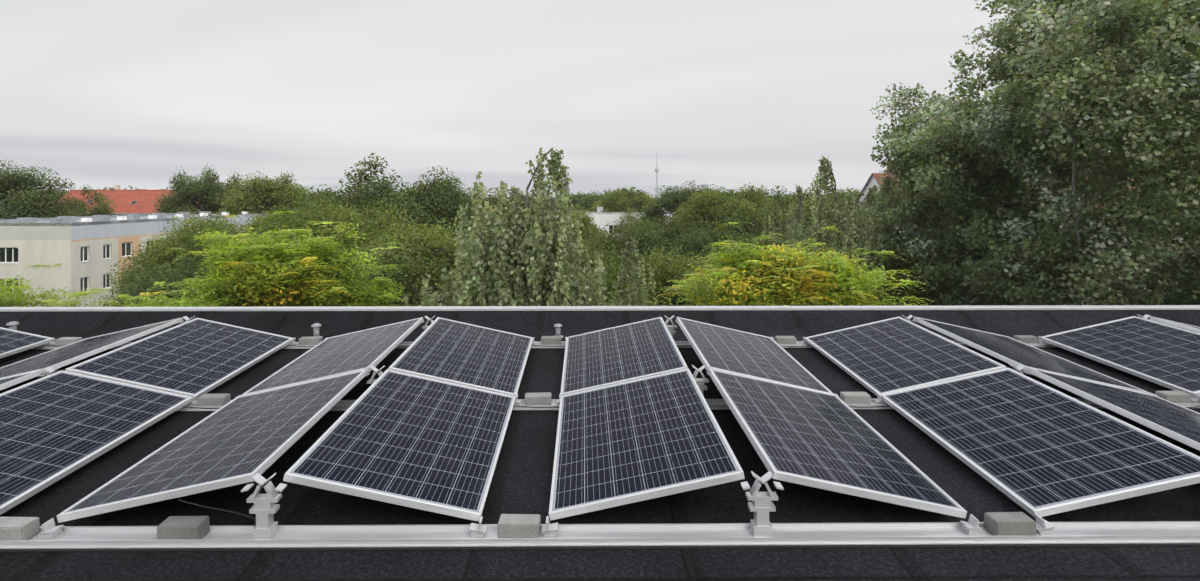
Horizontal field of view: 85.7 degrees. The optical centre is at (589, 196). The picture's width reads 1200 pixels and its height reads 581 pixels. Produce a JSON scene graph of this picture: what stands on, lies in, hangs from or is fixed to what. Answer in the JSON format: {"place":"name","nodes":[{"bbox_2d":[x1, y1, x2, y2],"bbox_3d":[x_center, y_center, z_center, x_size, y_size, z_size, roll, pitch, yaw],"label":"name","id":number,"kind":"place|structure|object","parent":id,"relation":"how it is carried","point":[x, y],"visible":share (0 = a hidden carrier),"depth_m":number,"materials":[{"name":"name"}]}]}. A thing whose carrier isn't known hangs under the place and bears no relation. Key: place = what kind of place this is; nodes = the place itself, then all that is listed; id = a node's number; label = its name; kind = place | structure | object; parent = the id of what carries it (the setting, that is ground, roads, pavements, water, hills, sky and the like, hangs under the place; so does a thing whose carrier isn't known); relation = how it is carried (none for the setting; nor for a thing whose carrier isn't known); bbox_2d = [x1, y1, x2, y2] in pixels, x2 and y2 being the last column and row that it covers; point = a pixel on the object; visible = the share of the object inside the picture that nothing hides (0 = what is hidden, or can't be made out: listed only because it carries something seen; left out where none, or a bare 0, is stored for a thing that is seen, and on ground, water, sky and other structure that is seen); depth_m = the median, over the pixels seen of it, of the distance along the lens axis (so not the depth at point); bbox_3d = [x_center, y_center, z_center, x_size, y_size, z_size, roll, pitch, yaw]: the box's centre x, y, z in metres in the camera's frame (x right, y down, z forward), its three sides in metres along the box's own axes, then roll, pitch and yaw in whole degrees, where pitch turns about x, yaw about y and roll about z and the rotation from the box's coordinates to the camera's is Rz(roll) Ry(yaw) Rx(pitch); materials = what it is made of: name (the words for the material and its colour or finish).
{"place":"outdoors","nodes":[
{"label":"outdoors","id":0,"kind":"place"},
{"bbox_2d":[58,185,206,215],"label":"red roof house","id":1,"kind":"structure","parent":0,"point":[133,201],"depth_m":114.61,"materials":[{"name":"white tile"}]},
{"bbox_2d":[0,0,1109,197],"label":"sky","id":2,"kind":"structure","parent":0,"point":[100,94],"materials":[{"name":"white"}]},
{"bbox_2d":[557,182,569,196],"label":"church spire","id":3,"kind":"structure","parent":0,"point":[567,188],"depth_m":697.54,"materials":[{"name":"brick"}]},
{"bbox_2d":[0,305,1199,311],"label":"roof verge trim","id":4,"kind":"structure","parent":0,"point":[652,308],"depth_m":7.75,"materials":[{"name":"grey metal"}]},
{"bbox_2d":[552,207,678,244],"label":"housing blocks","id":5,"kind":"structure","parent":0,"point":[602,219],"depth_m":104.54,"materials":[{"name":"white paint"}]},
{"bbox_2d":[655,165,658,197],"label":"television tower","id":6,"kind":"structure","parent":0,"point":[656,170],"depth_m":4698.55,"materials":[{"name":"grey concrete"}]},
{"bbox_2d":[702,183,708,191],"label":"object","id":7,"kind":"structure","parent":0,"point":[705,185],"depth_m":2095.89,"materials":[{"name":"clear glass"}]},
{"label":"ground","id":8,"kind":"structure","parent":0,"visible":0},
{"bbox_2d":[0,263,78,306],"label":"ash tree","id":9,"kind":"object","parent":8,"relation":"on","point":[20,295],"visible":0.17,"depth_m":18.99,"materials":[{"name":"green plant"}]},
{"bbox_2d":[0,159,88,218],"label":"park tree","id":10,"kind":"object","parent":8,"relation":"on","point":[22,196],"visible":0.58,"depth_m":79.96,"materials":[{"name":"green plant"}]},
{"bbox_2d":[50,184,116,215],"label":"park tree","id":11,"kind":"object","parent":8,"relation":"on","point":[98,210],"visible":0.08,"depth_m":86.96,"materials":[{"name":"green plant"}]},
{"bbox_2d":[40,288,194,306],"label":"ash tree","id":12,"kind":"object","parent":8,"relation":"on","point":[85,293],"visible":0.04,"depth_m":17.01,"materials":[{"name":"green plant"}]},
{"bbox_2d":[99,186,145,189],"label":"tree","id":13,"kind":"object","parent":8,"relation":"on","point":[110,188],"depth_m":139.26,"materials":[{"name":"green plant"}]},
{"bbox_2d":[0,210,267,306],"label":"apartment building","id":14,"kind":"structure","parent":8,"relation":"on","point":[88,251],"depth_m":58.79,"materials":[{"name":"beige paint"}]},
{"bbox_2d":[113,250,227,306],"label":"park tree","id":15,"kind":"object","parent":8,"relation":"on","point":[183,273],"visible":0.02,"depth_m":27.07,"materials":[{"name":"green plant"}]},
{"bbox_2d":[98,208,255,306],"bbox_3d":[-24.497,9.387,41.737,9.932,17.335,11.642,0,0,44],"label":"park tree","id":16,"kind":"object","parent":8,"relation":"on","point":[183,241],"visible":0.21,"depth_m":39.41,"materials":[{"name":"green plant"}]},
{"bbox_2d":[165,167,191,204],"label":"tree","id":17,"kind":"object","parent":8,"relation":"on","point":[175,181],"visible":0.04,"depth_m":98.97,"materials":[{"name":"green plant"}]},
{"bbox_2d":[151,171,230,214],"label":"park tree","id":18,"kind":"object","parent":8,"relation":"on","point":[198,191],"visible":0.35,"depth_m":97.63,"materials":[{"name":"green plant"}]},
{"bbox_2d":[197,163,219,210],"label":"tree","id":19,"kind":"object","parent":8,"relation":"on","point":[207,181],"visible":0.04,"depth_m":103.05,"materials":[{"name":"green plant"}]},
{"bbox_2d":[221,172,242,212],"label":"tree","id":20,"kind":"object","parent":8,"relation":"on","point":[236,180],"visible":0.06,"depth_m":99.15,"materials":[{"name":"green plant"}]},
{"bbox_2d":[211,170,323,221],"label":"park tree","id":21,"kind":"object","parent":8,"relation":"on","point":[256,195],"visible":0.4,"depth_m":91.74,"materials":[{"name":"green plant"}]},
{"bbox_2d":[229,205,321,237],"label":"park tree","id":22,"kind":"object","parent":8,"relation":"on","point":[256,223],"depth_m":56.79,"materials":[{"name":"green plant"}]},
{"bbox_2d":[137,211,418,306],"bbox_3d":[-8.657,9.256,18.830,7.623,17.603,7.961,0,0,-23],"label":"ash tree","id":23,"kind":"object","parent":8,"relation":"on","point":[260,273],"visible":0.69,"depth_m":17.80,"materials":[{"name":"green plant"}]},
{"bbox_2d":[307,190,345,214],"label":"tree","id":24,"kind":"object","parent":8,"relation":"on","point":[326,197],"depth_m":159.84,"materials":[{"name":"green plant"}]},
{"bbox_2d":[240,194,415,287],"bbox_3d":[-13.988,8.955,35.876,11.429,18.201,13.396,0,0,14],"label":"park tree","id":25,"kind":"object","parent":8,"relation":"on","point":[346,216],"visible":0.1,"depth_m":35.52,"materials":[{"name":"green plant"}]},
{"bbox_2d":[282,240,455,305],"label":"park tree","id":26,"kind":"object","parent":8,"relation":"on","point":[412,278],"visible":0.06,"depth_m":26.07,"materials":[{"name":"green plant"}]},
{"bbox_2d":[292,153,450,239],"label":"park tree","id":27,"kind":"object","parent":8,"relation":"on","point":[358,196],"visible":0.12,"depth_m":47.67,"materials":[{"name":"green plant"}]},
{"bbox_2d":[342,212,469,305],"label":"park tree","id":28,"kind":"object","parent":8,"relation":"on","point":[442,249],"visible":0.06,"depth_m":28.56,"materials":[{"name":"green plant"}]},
{"bbox_2d":[398,166,491,238],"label":"park tree","id":29,"kind":"object","parent":8,"relation":"on","point":[443,189],"visible":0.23,"depth_m":52.15,"materials":[{"name":"green plant"}]},
{"bbox_2d":[443,184,510,230],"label":"park tree","id":30,"kind":"object","parent":8,"relation":"on","point":[489,201],"depth_m":60.99,"materials":[{"name":"green plant"}]},
{"bbox_2d":[401,147,614,305],"bbox_3d":[-1.235,8.398,17.075,7.996,19.287,7.777,0,0,-1],"label":"birch tree","id":31,"kind":"object","parent":8,"relation":"on","point":[515,258],"visible":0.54,"depth_m":16.06,"materials":[{"name":"green plant"}]},
{"bbox_2d":[482,196,533,207],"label":"tree","id":32,"kind":"object","parent":8,"relation":"on","point":[496,201],"visible":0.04,"depth_m":144.08,"materials":[{"name":"green plant"}]},
{"bbox_2d":[544,191,598,209],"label":"tree","id":33,"kind":"object","parent":8,"relation":"on","point":[574,198],"visible":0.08,"depth_m":149.12,"materials":[{"name":"green plant"}]},
{"bbox_2d":[540,202,605,253],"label":"park tree","id":34,"kind":"object","parent":8,"relation":"on","point":[588,227],"visible":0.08,"depth_m":67.68,"materials":[{"name":"green plant"}]},
{"bbox_2d":[570,190,604,211],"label":"park tree","id":35,"kind":"object","parent":8,"relation":"on","point":[588,201],"visible":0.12,"depth_m":118.61,"materials":[{"name":"green plant"}]},
{"bbox_2d":[541,239,643,284],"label":"park tree","id":36,"kind":"object","parent":8,"relation":"on","point":[593,258],"depth_m":33.48,"materials":[{"name":"green plant"}]},
{"bbox_2d":[598,187,650,203],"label":"tree","id":37,"kind":"object","parent":8,"relation":"on","point":[626,192],"visible":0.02,"depth_m":136.06,"materials":[{"name":"green plant"}]},
{"bbox_2d":[587,187,664,240],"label":"park tree","id":38,"kind":"object","parent":8,"relation":"on","point":[614,201],"visible":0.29,"depth_m":107.30,"materials":[{"name":"green plant"}]},
{"bbox_2d":[603,236,657,305],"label":"birch tree","id":39,"kind":"object","parent":8,"relation":"on","point":[631,268],"visible":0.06,"depth_m":18.80,"materials":[{"name":"green plant"}]},
{"bbox_2d":[582,217,717,271],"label":"park tree","id":40,"kind":"object","parent":8,"relation":"on","point":[690,245],"visible":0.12,"depth_m":39.35,"materials":[{"name":"green plant"}]},
{"bbox_2d":[580,241,751,305],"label":"park tree","id":41,"kind":"object","parent":8,"relation":"on","point":[663,273],"visible":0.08,"depth_m":25.76,"materials":[{"name":"green plant"}]},
{"bbox_2d":[634,180,709,237],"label":"park tree","id":42,"kind":"object","parent":8,"relation":"on","point":[672,201],"visible":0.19,"depth_m":88.74,"materials":[{"name":"green plant"}]},
{"bbox_2d":[646,209,746,261],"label":"park tree","id":43,"kind":"object","parent":8,"relation":"on","point":[672,235],"visible":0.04,"depth_m":44.49,"materials":[{"name":"green plant"}]},
{"bbox_2d":[665,187,737,208],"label":"tree","id":44,"kind":"object","parent":8,"relation":"on","point":[726,193],"depth_m":137.74,"materials":[{"name":"green plant"}]},
{"bbox_2d":[673,183,785,245],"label":"park tree","id":45,"kind":"object","parent":8,"relation":"on","point":[714,206],"visible":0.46,"depth_m":78.04,"materials":[{"name":"green plant"}]},
{"bbox_2d":[695,228,780,280],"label":"park tree","id":46,"kind":"object","parent":8,"relation":"on","point":[753,241],"visible":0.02,"depth_m":33.10,"materials":[{"name":"green plant"}]},
{"bbox_2d":[736,185,810,243],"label":"park tree","id":47,"kind":"object","parent":8,"relation":"on","point":[767,198],"visible":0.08,"depth_m":82.37,"materials":[{"name":"green plant"}]},
{"bbox_2d":[769,192,806,204],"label":"tree","id":48,"kind":"object","parent":8,"relation":"on","point":[791,195],"visible":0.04,"depth_m":158.03,"materials":[{"name":"green plant"}]},
{"bbox_2d":[645,222,933,305],"bbox_3d":[5.738,9.363,17.956,7.891,17.380,9.685,0,0,-31],"label":"ash tree","id":49,"kind":"object","parent":8,"relation":"on","point":[764,278],"visible":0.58,"depth_m":16.89,"materials":[{"name":"green plant"}]},
{"bbox_2d":[760,185,830,256],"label":"birch tree","id":50,"kind":"object","parent":8,"relation":"on","point":[797,210],"visible":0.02,"depth_m":33.25,"materials":[{"name":"green plant"}]},
{"bbox_2d":[755,187,849,245],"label":"park tree","id":51,"kind":"object","parent":8,"relation":"on","point":[776,219],"visible":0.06,"depth_m":69.25,"materials":[{"name":"green plant"}]},
{"bbox_2d":[767,188,876,253],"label":"park tree","id":52,"kind":"object","parent":8,"relation":"on","point":[807,209],"visible":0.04,"depth_m":61.33,"materials":[{"name":"green plant"}]},
{"bbox_2d":[788,155,885,305],"bbox_3d":[10.104,8.161,27.508,5.021,19.789,6.585,0,0,13],"label":"birch tree","id":53,"kind":"object","parent":8,"relation":"on","point":[838,239],"visible":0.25,"depth_m":26.66,"materials":[{"name":"green plant"}]},
{"bbox_2d":[822,189,861,201],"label":"tree","id":54,"kind":"object","parent":8,"relation":"on","point":[853,193],"visible":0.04,"depth_m":234.90,"materials":[{"name":"green plant"}]},
{"bbox_2d":[830,195,856,206],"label":"tree","id":55,"kind":"object","parent":8,"relation":"on","point":[842,199],"depth_m":160.92,"materials":[{"name":"green plant"}]},
{"bbox_2d":[829,185,882,242],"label":"birch tree","id":56,"kind":"object","parent":8,"relation":"on","point":[870,196],"visible":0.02,"depth_m":35.65,"materials":[{"name":"green plant"}]},
{"bbox_2d":[854,175,914,301],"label":"birch tree","id":57,"kind":"object","parent":8,"relation":"on","point":[886,188],"visible":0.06,"depth_m":29.52,"materials":[{"name":"green plant"}]},
{"bbox_2d":[810,233,977,305],"bbox_3d":[12.798,9.802,28.124,9.474,16.505,11.105,0,0,4],"label":"bush","id":58,"kind":"object","parent":8,"relation":"on","point":[933,294],"visible":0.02,"depth_m":27.06,"materials":[{"name":"green plant"}]},
{"bbox_2d":[873,162,972,305],"bbox_3d":[14.129,8.243,29.425,5.477,19.625,7.184,0,0,-15],"label":"birch tree","id":59,"kind":"object","parent":8,"relation":"on","point":[903,193],"visible":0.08,"depth_m":28.15,"materials":[{"name":"green plant"}]},
{"bbox_2d":[867,196,997,260],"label":"park tree","id":60,"kind":"object","parent":8,"relation":"on","point":[961,213],"depth_m":44.56,"materials":[{"name":"green plant"}]},
{"bbox_2d":[851,161,1143,244],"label":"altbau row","id":61,"kind":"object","parent":8,"relation":"on","point":[872,181],"depth_m":58.36,"materials":[{"name":"white"}]},
{"bbox_2d":[830,82,1165,305],"bbox_3d":[16.897,6.420,28.161,11.910,23.235,11.533,0,0,21],"label":"poplar tree","id":62,"kind":"object","parent":8,"relation":"on","point":[948,169],"visible":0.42,"depth_m":25.83,"materials":[{"name":"green plant"}]},
{"bbox_2d":[955,250,1057,304],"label":"park tree","id":63,"kind":"object","parent":8,"relation":"on","point":[1003,274],"depth_m":31.58,"materials":[{"name":"green plant"}]},
{"bbox_2d":[896,0,1199,305],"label":"poplar tree","id":64,"kind":"object","parent":8,"relation":"on","point":[1067,62],"visible":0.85,"depth_m":20.30,"materials":[{"name":"green plant"}]},
{"bbox_2d":[973,226,1134,303],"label":"park tree","id":65,"kind":"object","parent":8,"relation":"on","point":[1041,239],"depth_m":39.73,"materials":[{"name":"green plant"}]},
{"bbox_2d":[1111,82,1199,304],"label":"poplar tree","id":66,"kind":"object","parent":8,"relation":"on","point":[1197,221],"visible":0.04,"depth_m":26.49,"materials":[{"name":"green plant"}]},
{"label":"building walls","id":67,"kind":"object","parent":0,"visible":0},
{"bbox_2d":[0,310,1199,580],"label":"roof membrane","id":68,"kind":"object","parent":67,"relation":"on","point":[522,476],"visible":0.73,"depth_m":3.50,"materials":[{"name":"black rubber"}]},
{"bbox_2d":[6,321,19,330],"bbox_3d":[-6.199,1.429,6.959,0.132,0.173,0.132,0,2,-1],"label":"roof vent pipe","id":69,"kind":"object","parent":68,"relation":"on","point":[13,325],"visible":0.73,"depth_m":6.93,"materials":[{"name":"grey plastic"}]},
{"bbox_2d":[311,323,322,337],"bbox_3d":[-2.921,1.437,6.929,0.124,0.162,0.124,0,2,-1],"label":"roof vent pipe","id":70,"kind":"object","parent":68,"relation":"on","point":[316,326],"visible":0.77,"depth_m":6.90,"materials":[{"name":"grey plastic"}]},
{"bbox_2d":[554,324,562,337],"bbox_3d":[-0.334,1.444,6.982,0.112,0.147,0.112,0,2,-1],"label":"roof vent pipe","id":71,"kind":"object","parent":68,"relation":"on","point":[557,326],"visible":0.83,"depth_m":6.96,"materials":[{"name":"grey plastic"}]},
{"bbox_2d":[0,347,1199,551],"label":"rail mats","id":72,"kind":"object","parent":68,"relation":"on","point":[601,547],"visible":0.25,"depth_m":3.10,"materials":[{"name":"black rubber"}]},
{"bbox_2d":[0,314,1199,548],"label":"mounting rails","id":73,"kind":"object","parent":72,"relation":"on","point":[266,530],"visible":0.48,"depth_m":3.18,"materials":[{"name":"metal"}]},
{"bbox_2d":[0,370,40,389],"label":"solar module","id":74,"kind":"object","parent":73,"relation":"on","point":[7,382],"visible":0.98,"depth_m":4.74,"materials":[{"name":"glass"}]},
{"bbox_2d":[0,327,52,358],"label":"solar module","id":75,"kind":"object","parent":73,"relation":"on","point":[12,342],"visible":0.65,"depth_m":6.39,"materials":[{"name":"glass"}]},
{"bbox_2d":[0,318,182,378],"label":"solar module","id":76,"kind":"object","parent":73,"relation":"on","point":[68,354],"visible":0.96,"depth_m":5.72,"materials":[{"name":"glass"}]},
{"bbox_2d":[0,370,191,514],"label":"solar module","id":77,"kind":"object","parent":73,"relation":"on","point":[57,426],"visible":0.94,"depth_m":4.21,"materials":[{"name":"glass"}]},
{"bbox_2d":[65,318,292,397],"bbox_3d":[-3.504,1.392,5.766,1.000,0.038,1.685,12,2,-1],"label":"solar module","id":78,"kind":"object","parent":73,"relation":"on","point":[199,357],"visible":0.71,"depth_m":5.57,"materials":[{"name":"glass"}]},
{"bbox_2d":[57,370,366,522],"bbox_3d":[-2.166,1.464,4.060,1.000,0.038,1.685,-12,3,0],"label":"solar module","id":79,"kind":"object","parent":73,"relation":"on","point":[243,439],"visible":1,"depth_m":3.74,"materials":[{"name":"glass"}]},
{"bbox_2d":[241,317,423,395],"bbox_3d":[-2.176,1.389,5.780,1.000,0.039,1.685,-12,3,0],"label":"solar module","id":80,"kind":"object","parent":73,"relation":"on","point":[366,349],"visible":0.77,"depth_m":5.59,"materials":[{"name":"glass"}]},
{"bbox_2d":[283,369,515,521],"bbox_3d":[-1.040,1.466,4.070,1.000,0.039,1.685,12,2,-1],"label":"solar module","id":81,"kind":"object","parent":73,"relation":"on","point":[411,441],"visible":0.98,"depth_m":3.77,"materials":[{"name":"glass"}]},
{"bbox_2d":[388,317,532,396],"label":"solar module","id":82,"kind":"object","parent":73,"relation":"on","point":[466,354],"visible":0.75,"depth_m":5.59,"materials":[{"name":"glass"}]},
{"bbox_2d":[0,335,1190,539],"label":"ballast blocks","id":83,"kind":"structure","parent":73,"relation":"on","point":[509,526],"depth_m":3.18,"materials":[{"name":"concrete"}]},
{"bbox_2d":[41,328,1199,525],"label":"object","id":84,"kind":"object","parent":73,"relation":"on","point":[716,390],"visible":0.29,"depth_m":4.85,"materials":[{"name":"silver metal"}]},
{"bbox_2d":[560,317,687,395],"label":"solar module","id":85,"kind":"object","parent":73,"relation":"on","point":[621,354],"visible":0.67,"depth_m":5.61,"materials":[{"name":"glass"}]},
{"bbox_2d":[549,368,744,520],"bbox_3d":[0.282,1.465,4.085,1.000,0.038,1.685,-12,3,0],"label":"solar module","id":86,"kind":"object","parent":73,"relation":"on","point":[642,439],"visible":1,"depth_m":3.78,"materials":[{"name":"glass"}]},
{"bbox_2d":[676,317,832,393],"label":"solar module","id":87,"kind":"object","parent":73,"relation":"on","point":[729,350],"visible":0.79,"depth_m":5.63,"materials":[{"name":"glass"}]},
{"bbox_2d":[708,368,966,517],"bbox_3d":[1.406,1.463,4.093,1.000,0.039,1.685,12,2,-1],"label":"solar module","id":88,"kind":"object","parent":73,"relation":"on","point":[815,439],"visible":1,"depth_m":3.78,"materials":[{"name":"glass"}]},
{"bbox_2d":[805,317,1006,395],"bbox_3d":[2.719,1.393,5.819,1.000,0.038,1.685,-13,3,0],"label":"solar module","id":89,"kind":"object","parent":73,"relation":"on","point":[890,355],"visible":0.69,"depth_m":5.63,"materials":[{"name":"glass"}]},
{"bbox_2d":[913,317,1149,393],"bbox_3d":[3.838,1.390,5.833,1.000,0.038,1.685,12,2,-1],"label":"solar module","id":90,"kind":"object","parent":73,"relation":"on","point":[1011,351],"visible":0.83,"depth_m":5.64,"materials":[{"name":"glass"}]},
{"bbox_2d":[881,368,1199,516],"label":"solar module","id":91,"kind":"object","parent":73,"relation":"on","point":[1032,447],"visible":0.9,"depth_m":3.83,"materials":[{"name":"glass"}]},
{"bbox_2d":[1028,368,1199,450],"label":"solar module","id":92,"kind":"object","parent":73,"relation":"on","point":[1177,422],"visible":0.96,"depth_m":4.37,"materials":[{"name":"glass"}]},
{"bbox_2d":[1042,316,1199,396],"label":"solar module","id":93,"kind":"object","parent":73,"relation":"on","point":[1164,355],"visible":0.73,"depth_m":5.96,"materials":[{"name":"glass"}]},
{"bbox_2d":[1149,316,1199,332],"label":"solar module","id":94,"kind":"object","parent":73,"relation":"on","point":[1182,325],"visible":1,"depth_m":6.45,"materials":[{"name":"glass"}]}
]}

